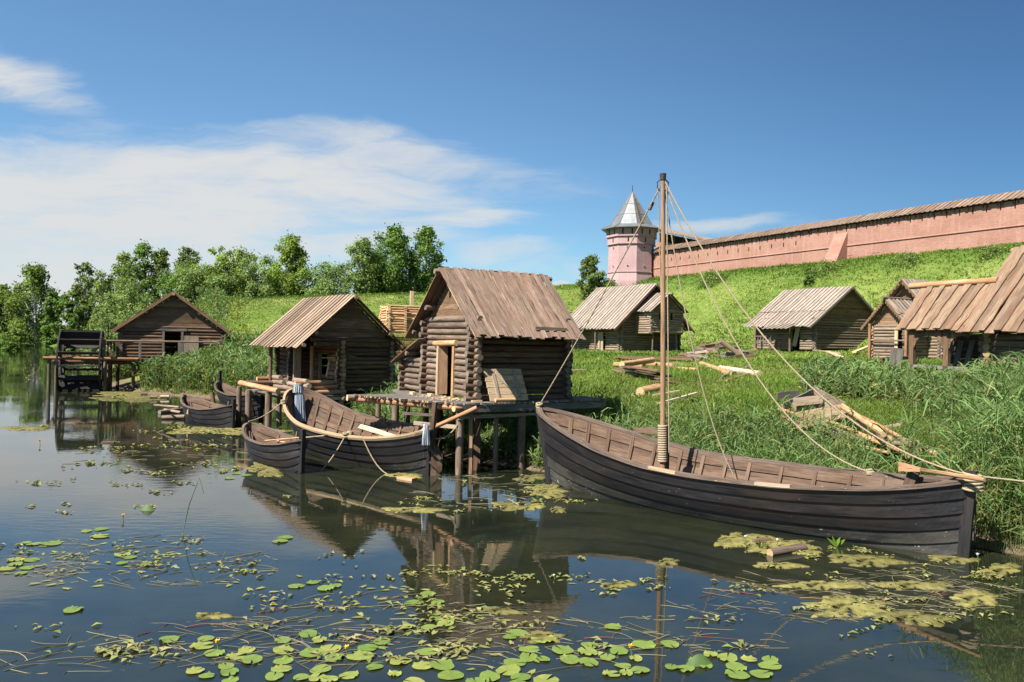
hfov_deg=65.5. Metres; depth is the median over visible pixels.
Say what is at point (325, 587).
lily pad
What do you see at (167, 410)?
driftwood
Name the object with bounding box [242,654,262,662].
lily pad
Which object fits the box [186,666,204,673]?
lily pad
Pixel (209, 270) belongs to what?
leafy tree
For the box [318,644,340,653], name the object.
lily pad
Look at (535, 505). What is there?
algae mat
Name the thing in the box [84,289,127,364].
willow bush
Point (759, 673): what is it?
lily pad
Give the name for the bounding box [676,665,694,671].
lily pad
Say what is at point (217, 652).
lily pad
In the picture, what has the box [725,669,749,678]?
lily pad
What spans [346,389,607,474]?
pier
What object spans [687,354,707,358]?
scrap board
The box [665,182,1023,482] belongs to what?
stay rope
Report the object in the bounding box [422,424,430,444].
white rag
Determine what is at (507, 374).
door panel
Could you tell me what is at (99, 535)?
lily pad
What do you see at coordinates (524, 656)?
lily pad
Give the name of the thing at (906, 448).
long pole
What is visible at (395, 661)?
lily pad
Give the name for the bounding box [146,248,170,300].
birch tree
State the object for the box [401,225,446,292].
poplar tree
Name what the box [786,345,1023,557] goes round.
reeds
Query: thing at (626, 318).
log house
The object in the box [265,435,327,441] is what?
oar
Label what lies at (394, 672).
lily pad
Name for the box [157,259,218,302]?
willow tree
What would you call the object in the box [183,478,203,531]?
bent reed
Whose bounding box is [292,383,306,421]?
hanging cloth
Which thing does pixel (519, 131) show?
sky
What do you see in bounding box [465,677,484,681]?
lily pad
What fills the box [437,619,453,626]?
lily pad
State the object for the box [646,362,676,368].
peeled log
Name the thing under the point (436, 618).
lily pad
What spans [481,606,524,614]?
algae mat
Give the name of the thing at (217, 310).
reeds
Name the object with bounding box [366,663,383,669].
lily pad
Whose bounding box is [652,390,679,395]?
batten
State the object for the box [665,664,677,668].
lily pad
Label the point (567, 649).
lily pad
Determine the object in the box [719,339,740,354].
weathered log
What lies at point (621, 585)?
algae mat
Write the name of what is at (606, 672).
lily pad
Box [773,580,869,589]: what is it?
algae mat
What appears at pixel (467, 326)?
log hut
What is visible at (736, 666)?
lily pad
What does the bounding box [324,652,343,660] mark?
lily pad
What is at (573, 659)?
lily pad
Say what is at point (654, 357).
stacked board
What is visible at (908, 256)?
bush
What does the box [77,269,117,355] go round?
willow bush
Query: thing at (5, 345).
bush
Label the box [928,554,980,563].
algae mat
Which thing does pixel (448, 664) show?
lily pad
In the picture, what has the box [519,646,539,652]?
lily pad
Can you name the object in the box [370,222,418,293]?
poplar tree
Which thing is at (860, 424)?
long pole
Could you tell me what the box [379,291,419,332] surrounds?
log crib
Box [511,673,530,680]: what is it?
lily pad
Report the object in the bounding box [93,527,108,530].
lily pad
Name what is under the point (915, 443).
long pole
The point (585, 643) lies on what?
lily pad
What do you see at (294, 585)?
lily pad
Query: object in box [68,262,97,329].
birch tree
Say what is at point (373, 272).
bushy tree
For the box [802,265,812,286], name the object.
sapling
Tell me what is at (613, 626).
lily pad
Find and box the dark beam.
[877,356,908,360]
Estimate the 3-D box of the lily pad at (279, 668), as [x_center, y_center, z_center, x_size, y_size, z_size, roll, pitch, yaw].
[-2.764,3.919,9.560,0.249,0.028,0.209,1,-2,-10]
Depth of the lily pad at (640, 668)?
9.74 m
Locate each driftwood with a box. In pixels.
[154,404,179,407]
[158,407,182,413]
[160,395,169,397]
[161,415,184,418]
[163,409,181,413]
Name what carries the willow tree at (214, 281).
on the ground at (696, 308)
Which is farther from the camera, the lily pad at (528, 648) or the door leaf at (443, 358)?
the door leaf at (443, 358)
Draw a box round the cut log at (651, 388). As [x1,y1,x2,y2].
[636,383,659,396]
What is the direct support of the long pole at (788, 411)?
on the hatch panel
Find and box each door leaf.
[184,336,198,353]
[439,347,447,393]
[598,332,602,350]
[792,327,800,346]
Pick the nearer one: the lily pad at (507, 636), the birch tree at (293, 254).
the lily pad at (507, 636)
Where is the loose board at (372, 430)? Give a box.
[358,424,394,435]
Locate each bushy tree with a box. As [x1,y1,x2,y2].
[0,293,37,335]
[369,264,387,293]
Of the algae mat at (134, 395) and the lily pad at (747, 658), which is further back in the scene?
the algae mat at (134, 395)
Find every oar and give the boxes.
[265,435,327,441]
[898,462,985,481]
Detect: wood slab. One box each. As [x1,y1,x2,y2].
[613,369,659,379]
[619,367,671,376]
[621,366,655,373]
[627,366,659,371]
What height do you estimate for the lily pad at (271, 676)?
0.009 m
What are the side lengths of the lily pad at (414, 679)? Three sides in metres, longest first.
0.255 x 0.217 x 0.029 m
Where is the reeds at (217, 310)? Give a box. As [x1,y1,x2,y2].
[20,287,228,343]
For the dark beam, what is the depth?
46.16 m
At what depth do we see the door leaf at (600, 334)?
76.99 m
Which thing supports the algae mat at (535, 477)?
on the water
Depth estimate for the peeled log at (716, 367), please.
41.03 m
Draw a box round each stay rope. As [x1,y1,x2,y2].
[536,186,660,407]
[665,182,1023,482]
[665,184,875,474]
[665,192,735,478]
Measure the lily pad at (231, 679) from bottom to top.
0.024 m
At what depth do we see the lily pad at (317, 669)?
9.56 m
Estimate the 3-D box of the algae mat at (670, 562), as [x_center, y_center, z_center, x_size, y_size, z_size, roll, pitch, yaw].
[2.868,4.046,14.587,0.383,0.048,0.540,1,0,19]
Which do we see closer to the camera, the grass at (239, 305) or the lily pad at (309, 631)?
the lily pad at (309, 631)
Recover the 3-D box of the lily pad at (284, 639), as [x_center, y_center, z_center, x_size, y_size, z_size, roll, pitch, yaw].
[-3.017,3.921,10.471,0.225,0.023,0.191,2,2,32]
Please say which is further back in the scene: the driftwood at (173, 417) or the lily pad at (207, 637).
the driftwood at (173, 417)
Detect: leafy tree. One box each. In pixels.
[84,279,111,320]
[109,250,137,320]
[120,239,165,313]
[198,262,219,294]
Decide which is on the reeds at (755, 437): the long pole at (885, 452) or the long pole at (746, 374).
the long pole at (885, 452)
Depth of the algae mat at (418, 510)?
18.60 m
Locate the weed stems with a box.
[0,440,1023,674]
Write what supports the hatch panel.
on the ground at (696, 308)
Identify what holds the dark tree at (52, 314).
on the ground at (696, 308)
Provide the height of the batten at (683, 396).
0.389 m
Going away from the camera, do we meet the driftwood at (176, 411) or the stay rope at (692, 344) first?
the stay rope at (692, 344)
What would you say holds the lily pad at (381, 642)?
on the water
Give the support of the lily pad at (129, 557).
on the water
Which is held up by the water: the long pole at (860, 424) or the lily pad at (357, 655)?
the lily pad at (357, 655)
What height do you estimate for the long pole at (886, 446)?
0.378 m
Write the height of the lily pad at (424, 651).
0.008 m
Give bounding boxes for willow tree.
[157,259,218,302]
[196,270,239,297]
[228,249,290,296]
[265,271,286,295]
[295,256,358,295]
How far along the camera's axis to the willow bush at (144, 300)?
83.32 m
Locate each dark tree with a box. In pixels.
[0,284,11,338]
[38,289,65,344]
[48,289,90,348]
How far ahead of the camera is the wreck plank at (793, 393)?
27.41 m
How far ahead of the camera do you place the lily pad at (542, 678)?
9.41 m
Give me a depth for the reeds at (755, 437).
22.61 m
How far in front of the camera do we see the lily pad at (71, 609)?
11.46 m
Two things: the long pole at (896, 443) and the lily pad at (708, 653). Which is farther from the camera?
the long pole at (896, 443)
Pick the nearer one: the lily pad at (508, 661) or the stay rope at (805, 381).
the lily pad at (508, 661)
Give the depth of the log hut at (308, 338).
36.77 m
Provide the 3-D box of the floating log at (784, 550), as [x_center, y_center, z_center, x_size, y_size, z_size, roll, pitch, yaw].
[5.333,4.053,15.421,0.961,0.181,0.170,1,0,-29]
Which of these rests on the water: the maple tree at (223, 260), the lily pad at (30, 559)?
the lily pad at (30, 559)
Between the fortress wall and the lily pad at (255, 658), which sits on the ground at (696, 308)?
the fortress wall
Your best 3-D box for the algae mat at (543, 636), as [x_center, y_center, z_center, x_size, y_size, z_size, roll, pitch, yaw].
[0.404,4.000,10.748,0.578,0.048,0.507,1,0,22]
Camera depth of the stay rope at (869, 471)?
18.76 m
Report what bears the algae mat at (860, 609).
on the water
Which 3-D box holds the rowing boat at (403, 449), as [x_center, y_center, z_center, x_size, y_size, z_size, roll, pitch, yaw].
[-5.117,2.996,26.119,2.460,2.519,8.284,1,0,-45]
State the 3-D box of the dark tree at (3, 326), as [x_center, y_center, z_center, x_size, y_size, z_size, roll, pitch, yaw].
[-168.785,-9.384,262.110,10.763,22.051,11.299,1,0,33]
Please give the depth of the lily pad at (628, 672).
9.64 m
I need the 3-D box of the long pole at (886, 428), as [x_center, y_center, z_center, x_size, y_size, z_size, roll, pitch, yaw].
[9.630,2.209,21.150,0.114,0.515,2.916,1,0,-2]
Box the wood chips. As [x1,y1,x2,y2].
[412,394,462,400]
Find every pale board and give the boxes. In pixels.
[825,351,843,356]
[852,345,867,352]
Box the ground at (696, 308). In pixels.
[16,244,1023,554]
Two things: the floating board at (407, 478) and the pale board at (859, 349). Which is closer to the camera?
the floating board at (407, 478)
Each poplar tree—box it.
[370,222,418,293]
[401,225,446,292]
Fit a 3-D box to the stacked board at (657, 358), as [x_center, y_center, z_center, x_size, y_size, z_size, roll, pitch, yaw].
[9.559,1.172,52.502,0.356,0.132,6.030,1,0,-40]
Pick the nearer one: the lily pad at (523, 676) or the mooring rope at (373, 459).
the lily pad at (523, 676)
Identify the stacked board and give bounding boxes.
[613,357,693,358]
[617,356,691,357]
[621,357,694,359]
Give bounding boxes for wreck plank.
[776,390,798,399]
[781,399,828,410]
[783,389,813,408]
[793,395,822,405]
[814,386,845,404]
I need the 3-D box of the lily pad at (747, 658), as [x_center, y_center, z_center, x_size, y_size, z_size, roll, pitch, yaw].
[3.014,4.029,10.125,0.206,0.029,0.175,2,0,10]
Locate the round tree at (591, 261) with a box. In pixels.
[576,253,606,299]
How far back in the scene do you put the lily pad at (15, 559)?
13.94 m
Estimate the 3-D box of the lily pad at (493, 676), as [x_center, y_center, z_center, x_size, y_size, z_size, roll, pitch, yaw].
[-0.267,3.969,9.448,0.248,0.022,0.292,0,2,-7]
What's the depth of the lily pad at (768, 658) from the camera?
10.14 m
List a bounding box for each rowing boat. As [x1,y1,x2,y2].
[180,395,237,427]
[214,370,264,419]
[241,422,309,472]
[283,387,441,475]
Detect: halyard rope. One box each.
[657,188,660,293]
[666,190,669,452]
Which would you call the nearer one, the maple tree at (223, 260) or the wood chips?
the wood chips
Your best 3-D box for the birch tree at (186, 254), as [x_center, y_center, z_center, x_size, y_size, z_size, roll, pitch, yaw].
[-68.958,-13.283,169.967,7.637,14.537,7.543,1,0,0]
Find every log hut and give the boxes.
[249,294,405,395]
[391,266,585,400]
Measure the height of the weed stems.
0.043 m
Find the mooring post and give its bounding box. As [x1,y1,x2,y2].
[210,392,215,402]
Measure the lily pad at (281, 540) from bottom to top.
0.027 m
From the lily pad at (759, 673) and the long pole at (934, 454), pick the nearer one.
the lily pad at (759, 673)
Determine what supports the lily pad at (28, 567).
on the water
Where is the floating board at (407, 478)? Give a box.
[397,476,416,480]
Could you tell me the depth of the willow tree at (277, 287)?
145.41 m
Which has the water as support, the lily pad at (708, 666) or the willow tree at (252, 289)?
the lily pad at (708, 666)
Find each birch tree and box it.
[0,262,65,343]
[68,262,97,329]
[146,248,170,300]
[173,245,201,299]
[259,230,312,295]
[339,235,379,293]
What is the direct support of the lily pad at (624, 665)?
on the water
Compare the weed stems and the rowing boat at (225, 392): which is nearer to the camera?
the weed stems
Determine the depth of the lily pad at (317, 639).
10.51 m
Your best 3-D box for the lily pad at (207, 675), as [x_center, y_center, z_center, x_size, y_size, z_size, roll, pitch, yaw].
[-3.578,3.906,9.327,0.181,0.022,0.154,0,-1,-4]
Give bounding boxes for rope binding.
[962,471,983,492]
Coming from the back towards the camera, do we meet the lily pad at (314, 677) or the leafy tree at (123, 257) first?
the leafy tree at (123, 257)
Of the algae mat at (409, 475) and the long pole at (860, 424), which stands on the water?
the algae mat at (409, 475)
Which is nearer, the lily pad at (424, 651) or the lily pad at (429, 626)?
the lily pad at (424, 651)
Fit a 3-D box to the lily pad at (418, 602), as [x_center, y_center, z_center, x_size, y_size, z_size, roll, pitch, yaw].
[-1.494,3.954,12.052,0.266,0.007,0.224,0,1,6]
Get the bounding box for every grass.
[21,295,255,343]
[194,252,910,347]
[455,358,977,475]
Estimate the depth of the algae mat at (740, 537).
16.36 m
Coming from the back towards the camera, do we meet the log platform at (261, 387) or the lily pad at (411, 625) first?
the log platform at (261, 387)
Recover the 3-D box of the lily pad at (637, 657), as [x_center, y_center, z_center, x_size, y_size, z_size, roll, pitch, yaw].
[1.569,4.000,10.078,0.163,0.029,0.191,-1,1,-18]
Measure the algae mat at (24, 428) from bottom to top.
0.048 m
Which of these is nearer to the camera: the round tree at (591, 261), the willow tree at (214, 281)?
the round tree at (591, 261)
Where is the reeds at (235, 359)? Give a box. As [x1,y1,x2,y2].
[106,327,275,397]
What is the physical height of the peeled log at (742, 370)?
0.506 m
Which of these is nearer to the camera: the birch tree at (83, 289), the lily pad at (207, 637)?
the lily pad at (207, 637)
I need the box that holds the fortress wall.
[652,190,1023,277]
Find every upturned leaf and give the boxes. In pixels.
[139,504,153,510]
[686,654,713,666]
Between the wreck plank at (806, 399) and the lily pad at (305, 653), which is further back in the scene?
the wreck plank at (806, 399)
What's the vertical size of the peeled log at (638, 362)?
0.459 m
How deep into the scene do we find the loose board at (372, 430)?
25.46 m
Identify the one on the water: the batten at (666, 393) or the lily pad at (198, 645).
the lily pad at (198, 645)
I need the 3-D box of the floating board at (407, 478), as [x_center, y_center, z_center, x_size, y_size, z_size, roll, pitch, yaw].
[-2.998,3.920,22.691,0.564,0.081,0.247,1,0,33]
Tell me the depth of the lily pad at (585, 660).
9.95 m
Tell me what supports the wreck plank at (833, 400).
on the hatch panel
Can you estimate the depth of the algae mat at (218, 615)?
11.31 m
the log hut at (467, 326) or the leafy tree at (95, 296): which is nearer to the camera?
the log hut at (467, 326)
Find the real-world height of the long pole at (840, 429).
0.407 m
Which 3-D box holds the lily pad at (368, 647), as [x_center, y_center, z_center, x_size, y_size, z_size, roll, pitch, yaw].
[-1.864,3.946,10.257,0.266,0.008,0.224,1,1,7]
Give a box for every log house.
[571,283,694,351]
[743,286,873,350]
[860,278,981,359]
[888,245,1023,375]
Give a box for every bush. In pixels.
[0,319,42,345]
[0,339,21,350]
[66,328,79,351]
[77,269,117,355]
[83,323,103,371]
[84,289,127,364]
[85,310,120,373]
[104,272,160,355]
[110,264,153,333]
[152,274,186,302]
[600,277,619,286]
[688,267,727,289]
[809,251,846,277]
[872,249,931,272]
[970,242,1013,261]
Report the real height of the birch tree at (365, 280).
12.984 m
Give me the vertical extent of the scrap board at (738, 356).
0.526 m
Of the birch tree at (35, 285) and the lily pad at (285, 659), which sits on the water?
the lily pad at (285, 659)
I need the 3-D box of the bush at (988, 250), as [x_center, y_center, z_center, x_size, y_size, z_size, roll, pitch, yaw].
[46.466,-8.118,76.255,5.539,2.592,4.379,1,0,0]
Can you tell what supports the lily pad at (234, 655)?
on the water
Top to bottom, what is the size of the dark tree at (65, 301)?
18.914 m
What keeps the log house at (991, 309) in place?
on the ground at (696, 308)
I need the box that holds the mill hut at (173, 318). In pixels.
[110,291,231,357]
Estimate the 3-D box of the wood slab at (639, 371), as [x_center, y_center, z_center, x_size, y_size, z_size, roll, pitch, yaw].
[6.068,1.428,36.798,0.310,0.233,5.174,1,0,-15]
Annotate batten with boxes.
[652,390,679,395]
[656,392,697,403]
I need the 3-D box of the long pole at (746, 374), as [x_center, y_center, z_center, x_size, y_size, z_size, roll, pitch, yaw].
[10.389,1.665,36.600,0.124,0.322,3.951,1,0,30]
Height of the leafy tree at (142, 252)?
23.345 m
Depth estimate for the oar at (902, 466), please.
15.51 m
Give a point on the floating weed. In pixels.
(442, 617)
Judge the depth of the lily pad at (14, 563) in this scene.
13.68 m
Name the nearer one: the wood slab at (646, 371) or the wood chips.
the wood chips
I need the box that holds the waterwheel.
[52,329,136,390]
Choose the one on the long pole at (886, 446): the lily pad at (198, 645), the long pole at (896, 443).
the long pole at (896, 443)
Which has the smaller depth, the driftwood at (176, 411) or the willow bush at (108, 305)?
the driftwood at (176, 411)
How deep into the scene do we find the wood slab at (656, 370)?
35.74 m
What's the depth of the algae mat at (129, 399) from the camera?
48.40 m
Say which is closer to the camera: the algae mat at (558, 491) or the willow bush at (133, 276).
the algae mat at (558, 491)
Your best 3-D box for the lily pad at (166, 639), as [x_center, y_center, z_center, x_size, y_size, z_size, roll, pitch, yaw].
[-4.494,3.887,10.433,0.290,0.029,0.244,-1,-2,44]
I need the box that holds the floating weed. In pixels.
[0,361,1017,663]
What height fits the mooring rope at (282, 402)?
0.687 m
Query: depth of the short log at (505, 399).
24.34 m
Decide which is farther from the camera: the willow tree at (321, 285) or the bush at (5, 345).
the bush at (5, 345)
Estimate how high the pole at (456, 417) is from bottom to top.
0.723 m
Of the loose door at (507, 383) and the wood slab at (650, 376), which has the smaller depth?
the loose door at (507, 383)
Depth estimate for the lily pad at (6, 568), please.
13.40 m
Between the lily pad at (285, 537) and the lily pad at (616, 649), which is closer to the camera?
the lily pad at (616, 649)
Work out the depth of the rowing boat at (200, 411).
35.18 m
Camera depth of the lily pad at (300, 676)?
9.34 m
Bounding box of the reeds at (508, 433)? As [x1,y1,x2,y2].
[382,396,542,467]
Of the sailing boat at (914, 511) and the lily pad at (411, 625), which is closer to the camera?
the lily pad at (411, 625)
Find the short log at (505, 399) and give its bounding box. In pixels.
[494,398,515,401]
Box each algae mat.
[0,425,51,430]
[90,397,165,401]
[92,391,159,399]
[168,426,292,434]
[196,612,233,619]
[245,462,283,476]
[381,507,448,512]
[384,472,422,477]
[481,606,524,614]
[491,501,525,510]
[513,474,544,480]
[515,503,545,509]
[520,630,566,642]
[526,484,569,498]
[550,506,565,512]
[600,581,638,588]
[657,558,679,565]
[714,532,744,545]
[718,533,823,554]
[752,562,809,568]
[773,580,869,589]
[802,595,891,617]
[828,553,915,566]
[864,610,957,626]
[869,580,952,589]
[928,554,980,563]
[949,589,1003,606]
[979,562,1021,578]
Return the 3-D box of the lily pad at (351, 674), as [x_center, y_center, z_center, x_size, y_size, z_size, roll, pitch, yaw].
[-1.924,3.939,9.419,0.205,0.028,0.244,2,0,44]
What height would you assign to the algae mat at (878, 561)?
0.048 m
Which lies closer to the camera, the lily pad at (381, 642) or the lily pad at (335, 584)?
the lily pad at (381, 642)
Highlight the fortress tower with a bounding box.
[601,185,660,285]
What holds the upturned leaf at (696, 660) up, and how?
on the water
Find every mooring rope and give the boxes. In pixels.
[248,400,286,421]
[320,431,353,470]
[362,436,387,473]
[435,416,463,438]
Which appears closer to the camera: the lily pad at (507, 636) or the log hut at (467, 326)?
the lily pad at (507, 636)
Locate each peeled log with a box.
[613,362,644,367]
[619,357,655,366]
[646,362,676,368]
[699,361,731,375]
[718,365,762,375]
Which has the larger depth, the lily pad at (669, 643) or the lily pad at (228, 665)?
the lily pad at (669, 643)
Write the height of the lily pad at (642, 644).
0.024 m
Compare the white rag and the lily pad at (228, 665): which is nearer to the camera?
the lily pad at (228, 665)
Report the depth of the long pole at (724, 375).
37.54 m
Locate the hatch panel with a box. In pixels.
[780,404,847,429]
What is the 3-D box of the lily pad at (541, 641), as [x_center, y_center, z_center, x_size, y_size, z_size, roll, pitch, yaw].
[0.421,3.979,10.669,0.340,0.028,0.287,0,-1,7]
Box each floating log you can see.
[752,538,771,542]
[766,543,807,555]
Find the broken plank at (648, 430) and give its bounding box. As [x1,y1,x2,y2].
[633,427,657,433]
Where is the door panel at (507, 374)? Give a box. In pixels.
[483,369,527,400]
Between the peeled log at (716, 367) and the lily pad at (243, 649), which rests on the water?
the lily pad at (243, 649)
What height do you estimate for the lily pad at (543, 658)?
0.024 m
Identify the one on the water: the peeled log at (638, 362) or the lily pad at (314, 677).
the lily pad at (314, 677)
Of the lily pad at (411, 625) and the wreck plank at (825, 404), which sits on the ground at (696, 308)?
the wreck plank at (825, 404)
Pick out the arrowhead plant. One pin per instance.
(838, 542)
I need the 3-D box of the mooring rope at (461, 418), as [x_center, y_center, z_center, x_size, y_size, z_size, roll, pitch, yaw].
[-1.830,2.551,23.507,0.881,0.710,0.216,1,0,-25]
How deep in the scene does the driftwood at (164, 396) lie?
49.70 m
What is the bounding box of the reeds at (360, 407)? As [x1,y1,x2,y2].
[272,362,407,421]
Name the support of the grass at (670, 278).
on the ground at (696, 308)
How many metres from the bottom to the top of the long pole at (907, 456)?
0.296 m
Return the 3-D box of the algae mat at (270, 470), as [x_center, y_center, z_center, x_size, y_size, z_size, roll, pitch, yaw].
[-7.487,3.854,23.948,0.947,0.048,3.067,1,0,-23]
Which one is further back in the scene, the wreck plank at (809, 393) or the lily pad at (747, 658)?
the wreck plank at (809, 393)
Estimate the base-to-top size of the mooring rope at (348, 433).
1.195 m
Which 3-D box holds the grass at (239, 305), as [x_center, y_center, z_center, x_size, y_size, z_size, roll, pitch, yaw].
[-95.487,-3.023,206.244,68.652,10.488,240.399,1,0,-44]
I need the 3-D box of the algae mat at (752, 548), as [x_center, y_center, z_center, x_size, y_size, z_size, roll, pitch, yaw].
[5.179,4.089,16.092,2.136,0.048,1.734,1,0,0]
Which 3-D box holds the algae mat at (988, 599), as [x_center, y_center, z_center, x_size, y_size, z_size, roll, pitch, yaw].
[7.447,4.131,12.769,1.218,0.048,0.642,1,0,-42]
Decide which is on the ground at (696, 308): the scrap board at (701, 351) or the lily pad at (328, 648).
the scrap board at (701, 351)
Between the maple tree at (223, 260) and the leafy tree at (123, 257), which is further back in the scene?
the leafy tree at (123, 257)
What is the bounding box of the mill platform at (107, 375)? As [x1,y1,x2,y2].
[43,339,219,391]
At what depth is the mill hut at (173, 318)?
58.06 m
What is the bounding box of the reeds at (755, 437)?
[529,381,887,471]
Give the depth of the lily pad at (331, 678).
9.28 m
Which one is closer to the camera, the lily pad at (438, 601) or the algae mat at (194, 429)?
the lily pad at (438, 601)
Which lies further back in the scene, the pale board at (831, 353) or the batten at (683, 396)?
the pale board at (831, 353)
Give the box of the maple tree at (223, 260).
[197,245,260,293]
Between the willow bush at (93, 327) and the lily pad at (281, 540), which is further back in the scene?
the willow bush at (93, 327)
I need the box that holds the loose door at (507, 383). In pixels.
[483,369,527,400]
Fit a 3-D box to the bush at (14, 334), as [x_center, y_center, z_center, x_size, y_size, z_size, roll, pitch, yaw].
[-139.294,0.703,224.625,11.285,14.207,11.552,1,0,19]
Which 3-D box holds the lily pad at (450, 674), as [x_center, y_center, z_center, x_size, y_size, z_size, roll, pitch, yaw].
[-0.727,3.962,9.470,0.314,0.022,0.268,1,0,-5]
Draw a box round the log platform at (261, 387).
[236,380,382,427]
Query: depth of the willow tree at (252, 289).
140.72 m
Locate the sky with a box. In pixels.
[0,0,1023,325]
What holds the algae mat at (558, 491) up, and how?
on the water
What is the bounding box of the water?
[0,345,1023,681]
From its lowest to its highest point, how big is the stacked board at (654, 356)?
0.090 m
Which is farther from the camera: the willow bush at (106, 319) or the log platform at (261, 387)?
the willow bush at (106, 319)
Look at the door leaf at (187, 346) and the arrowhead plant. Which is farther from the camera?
the door leaf at (187, 346)
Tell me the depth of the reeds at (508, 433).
27.17 m
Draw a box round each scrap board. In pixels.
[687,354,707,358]
[695,350,706,353]
[730,353,745,358]
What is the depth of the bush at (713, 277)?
109.33 m
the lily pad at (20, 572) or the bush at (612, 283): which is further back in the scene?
the bush at (612, 283)
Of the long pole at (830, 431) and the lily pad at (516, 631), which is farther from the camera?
the long pole at (830, 431)
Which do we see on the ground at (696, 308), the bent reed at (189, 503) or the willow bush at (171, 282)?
the willow bush at (171, 282)
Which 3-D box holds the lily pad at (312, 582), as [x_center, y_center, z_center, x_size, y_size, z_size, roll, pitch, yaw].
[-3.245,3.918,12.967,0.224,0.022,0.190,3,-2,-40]
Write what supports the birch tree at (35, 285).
on the ground at (696, 308)
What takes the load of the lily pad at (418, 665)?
on the water
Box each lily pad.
[0,566,15,569]
[7,557,21,560]
[8,561,22,565]
[14,571,27,574]
[20,565,33,568]
[24,557,39,561]
[41,540,60,544]
[63,605,83,612]
[90,533,108,537]
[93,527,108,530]
[114,552,130,555]
[123,555,136,558]
[159,635,179,642]
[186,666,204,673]
[189,641,213,648]
[197,635,214,640]
[198,671,213,677]
[204,649,224,655]
[218,662,233,669]
[220,667,238,675]
[221,676,238,681]
[225,652,244,658]
[238,646,255,652]
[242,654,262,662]
[265,672,283,680]
[271,664,291,671]
[272,539,287,542]
[273,645,293,653]
[273,655,292,663]
[275,637,290,642]
[278,535,292,538]
[288,584,304,587]
[293,673,309,679]
[299,629,316,636]
[299,647,323,656]
[306,580,318,583]
[308,673,324,680]
[310,664,330,672]
[311,635,326,641]
[317,585,333,590]
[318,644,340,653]
[320,675,339,681]
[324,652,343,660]
[329,583,340,586]
[339,670,358,678]
[346,650,373,659]
[357,644,377,650]
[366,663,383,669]
[373,636,389,644]
[388,670,401,675]
[390,656,411,664]
[402,624,415,627]
[403,677,424,681]
[404,600,421,604]
[412,660,430,668]
[414,648,436,654]
[420,591,435,596]
[420,624,436,629]
[429,659,453,669]
[431,599,444,604]
[431,613,449,620]
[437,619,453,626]
[438,670,463,679]
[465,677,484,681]
[479,671,499,681]
[496,663,519,674]
[503,634,515,638]
[504,658,525,665]
[508,629,528,635]
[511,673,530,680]
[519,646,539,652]
[520,652,537,661]
[531,635,555,642]
[533,674,558,681]
[536,656,549,660]
[552,645,573,653]
[560,653,578,663]
[578,646,597,654]
[579,657,597,665]
[581,641,597,647]
[600,653,615,659]
[602,669,619,676]
[604,623,621,628]
[610,646,627,653]
[615,663,630,668]
[620,668,632,675]
[629,655,641,660]
[630,666,649,672]
[632,640,655,648]
[661,640,678,647]
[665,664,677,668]
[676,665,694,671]
[699,664,711,667]
[703,650,717,656]
[717,653,736,661]
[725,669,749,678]
[726,662,746,670]
[740,655,756,660]
[750,670,772,677]
[758,660,781,668]
[762,655,777,661]
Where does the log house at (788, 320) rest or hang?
on the ground at (696, 308)
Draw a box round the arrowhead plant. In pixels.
[827,536,844,546]
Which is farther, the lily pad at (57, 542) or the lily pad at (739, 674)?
the lily pad at (57, 542)
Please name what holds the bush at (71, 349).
on the ground at (696, 308)
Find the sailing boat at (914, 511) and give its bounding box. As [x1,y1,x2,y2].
[536,173,977,558]
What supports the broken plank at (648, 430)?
on the sailing boat at (914, 511)
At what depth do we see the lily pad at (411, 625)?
11.09 m
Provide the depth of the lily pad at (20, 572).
13.18 m
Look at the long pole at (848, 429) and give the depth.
21.74 m
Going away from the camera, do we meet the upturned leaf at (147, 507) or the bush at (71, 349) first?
the upturned leaf at (147, 507)
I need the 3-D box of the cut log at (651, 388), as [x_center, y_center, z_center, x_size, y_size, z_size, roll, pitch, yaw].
[5.392,1.933,31.247,0.405,0.502,1.456,1,0,39]
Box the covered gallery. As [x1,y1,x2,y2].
[656,228,710,247]
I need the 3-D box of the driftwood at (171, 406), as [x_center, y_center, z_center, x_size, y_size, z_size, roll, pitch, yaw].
[-16.081,3.028,37.067,0.106,0.245,3.423,1,0,-41]
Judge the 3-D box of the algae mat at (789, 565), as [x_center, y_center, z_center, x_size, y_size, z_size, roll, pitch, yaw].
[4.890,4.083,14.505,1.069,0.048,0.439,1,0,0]
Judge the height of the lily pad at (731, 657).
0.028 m
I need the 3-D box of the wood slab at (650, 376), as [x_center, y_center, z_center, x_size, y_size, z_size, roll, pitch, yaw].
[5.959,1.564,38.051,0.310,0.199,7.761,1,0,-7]
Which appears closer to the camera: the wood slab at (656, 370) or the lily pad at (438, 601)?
the lily pad at (438, 601)
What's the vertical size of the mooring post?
1.069 m
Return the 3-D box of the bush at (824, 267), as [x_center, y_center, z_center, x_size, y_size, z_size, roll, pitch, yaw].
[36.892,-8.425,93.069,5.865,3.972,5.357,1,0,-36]
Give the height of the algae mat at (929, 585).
0.048 m
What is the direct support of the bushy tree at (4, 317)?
on the ground at (696, 308)
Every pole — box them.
[435,406,477,428]
[721,365,751,377]
[725,373,747,381]
[778,408,802,419]
[812,426,842,437]
[821,422,866,444]
[828,420,870,437]
[840,404,885,436]
[841,428,901,452]
[848,414,894,440]
[863,416,903,440]
[863,446,889,453]
[869,435,918,453]
[874,443,909,458]
[887,441,928,449]
[889,433,917,446]
[918,449,937,455]
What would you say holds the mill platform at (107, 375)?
on the ground at (696, 308)
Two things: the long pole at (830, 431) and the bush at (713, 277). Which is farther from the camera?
the bush at (713, 277)
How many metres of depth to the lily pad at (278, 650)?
10.12 m

